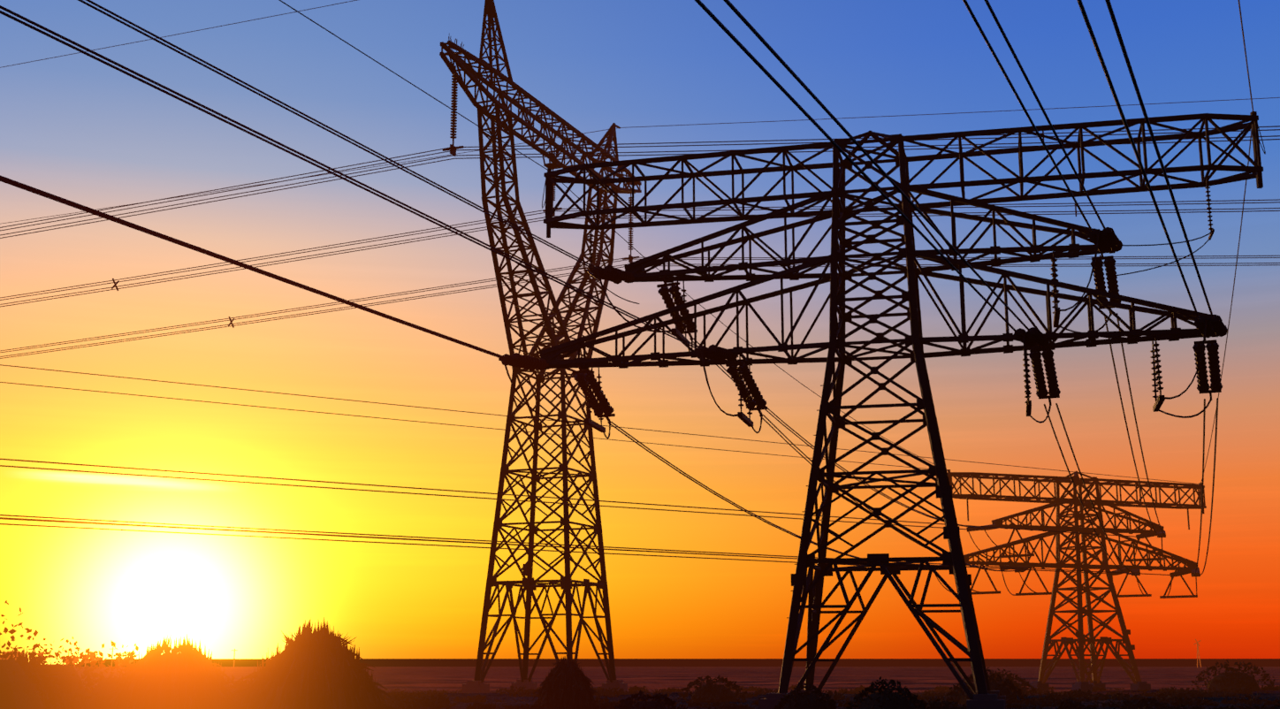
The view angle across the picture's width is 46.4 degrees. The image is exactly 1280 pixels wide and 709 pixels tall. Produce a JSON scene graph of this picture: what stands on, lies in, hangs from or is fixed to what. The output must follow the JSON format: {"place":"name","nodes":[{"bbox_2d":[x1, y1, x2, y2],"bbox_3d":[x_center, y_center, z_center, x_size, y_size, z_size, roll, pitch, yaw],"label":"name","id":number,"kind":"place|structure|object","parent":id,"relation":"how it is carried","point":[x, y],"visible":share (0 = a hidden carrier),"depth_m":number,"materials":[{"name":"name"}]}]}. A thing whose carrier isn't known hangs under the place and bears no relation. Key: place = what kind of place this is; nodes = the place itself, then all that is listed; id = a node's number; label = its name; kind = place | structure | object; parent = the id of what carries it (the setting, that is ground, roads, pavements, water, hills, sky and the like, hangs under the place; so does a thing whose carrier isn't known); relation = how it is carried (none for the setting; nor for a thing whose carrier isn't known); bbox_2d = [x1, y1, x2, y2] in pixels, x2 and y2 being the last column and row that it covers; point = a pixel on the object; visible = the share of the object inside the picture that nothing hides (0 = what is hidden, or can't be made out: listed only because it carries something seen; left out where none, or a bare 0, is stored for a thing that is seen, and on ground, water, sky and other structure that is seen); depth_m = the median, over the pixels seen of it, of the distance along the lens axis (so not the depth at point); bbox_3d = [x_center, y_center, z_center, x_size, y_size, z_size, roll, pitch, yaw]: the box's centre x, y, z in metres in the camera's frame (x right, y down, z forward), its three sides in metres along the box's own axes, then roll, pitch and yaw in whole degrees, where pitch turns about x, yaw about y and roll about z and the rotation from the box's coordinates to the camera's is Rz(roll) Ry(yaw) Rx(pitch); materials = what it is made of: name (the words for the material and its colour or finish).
{"place":"outdoors","nodes":[
{"label":"outdoors","id":0,"kind":"place"},
{"bbox_2d":[0,0,1279,663],"label":"sky","id":1,"kind":"structure","parent":0,"point":[77,128],"materials":[{"name":"orange"}]},
{"bbox_2d":[40,663,1279,708],"bbox_3d":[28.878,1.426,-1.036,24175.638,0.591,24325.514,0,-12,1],"label":"ground","id":2,"kind":"structure","parent":0,"point":[911,679],"depth_m":168.55,"materials":[{"name":"soil"}]},
{"bbox_2d":[14,647,73,708],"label":"bush","id":3,"kind":"object","parent":2,"relation":"on","point":[58,697],"visible":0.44,"depth_m":35.21,"materials":[{"name":"brown plant"}]},
{"bbox_2d":[0,650,137,666],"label":"trees","id":4,"kind":"object","parent":2,"relation":"on","point":[90,654],"visible":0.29,"depth_m":837.78,"materials":[{"name":"yellow plant"}]},
{"bbox_2d":[104,633,237,708],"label":"bush","id":5,"kind":"object","parent":2,"relation":"on","point":[186,675],"visible":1,"depth_m":25.95,"materials":[{"name":"brown plant"}]},
{"bbox_2d":[228,617,396,708],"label":"bush","id":6,"kind":"object","parent":2,"relation":"on","point":[321,667],"visible":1,"depth_m":21.05,"materials":[{"name":"brown plant"}]},
{"bbox_2d":[530,654,601,708],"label":"bush","id":7,"kind":"object","parent":2,"relation":"on","point":[566,683],"visible":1,"depth_m":50.26,"materials":[{"name":"brown plant"}]},
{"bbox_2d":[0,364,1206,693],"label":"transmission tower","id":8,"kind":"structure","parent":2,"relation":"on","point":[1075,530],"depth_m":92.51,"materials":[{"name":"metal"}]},
{"bbox_2d":[0,0,1265,708],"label":"transmission tower","id":9,"kind":"structure","parent":2,"relation":"on","point":[809,581],"depth_m":50.11,"materials":[{"name":"metal"}]},
{"bbox_2d":[67,639,1201,667],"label":"distant poles","id":10,"kind":"object","parent":2,"relation":"on","point":[234,650],"visible":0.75,"depth_m":701.63,"materials":[{"name":"black"}]},
{"bbox_2d":[0,0,1279,693],"bbox_3d":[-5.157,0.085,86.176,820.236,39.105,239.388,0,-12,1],"label":"transmission tower","id":11,"kind":"structure","parent":2,"relation":"on","point":[554,156],"depth_m":83.97,"materials":[{"name":"metal"}]},
{"bbox_2d":[0,600,1279,708],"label":"shrubs","id":12,"kind":"object","parent":2,"relation":"on","point":[18,689],"visible":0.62,"depth_m":50.48,"materials":[{"name":"black plant"}]},
{"bbox_2d":[69,658,1279,666],"bbox_3d":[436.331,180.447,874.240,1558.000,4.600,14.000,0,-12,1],"label":"embankment","id":13,"kind":"structure","parent":0,"point":[765,662],"depth_m":875.15,"materials":[{"name":"brown"}]}
]}

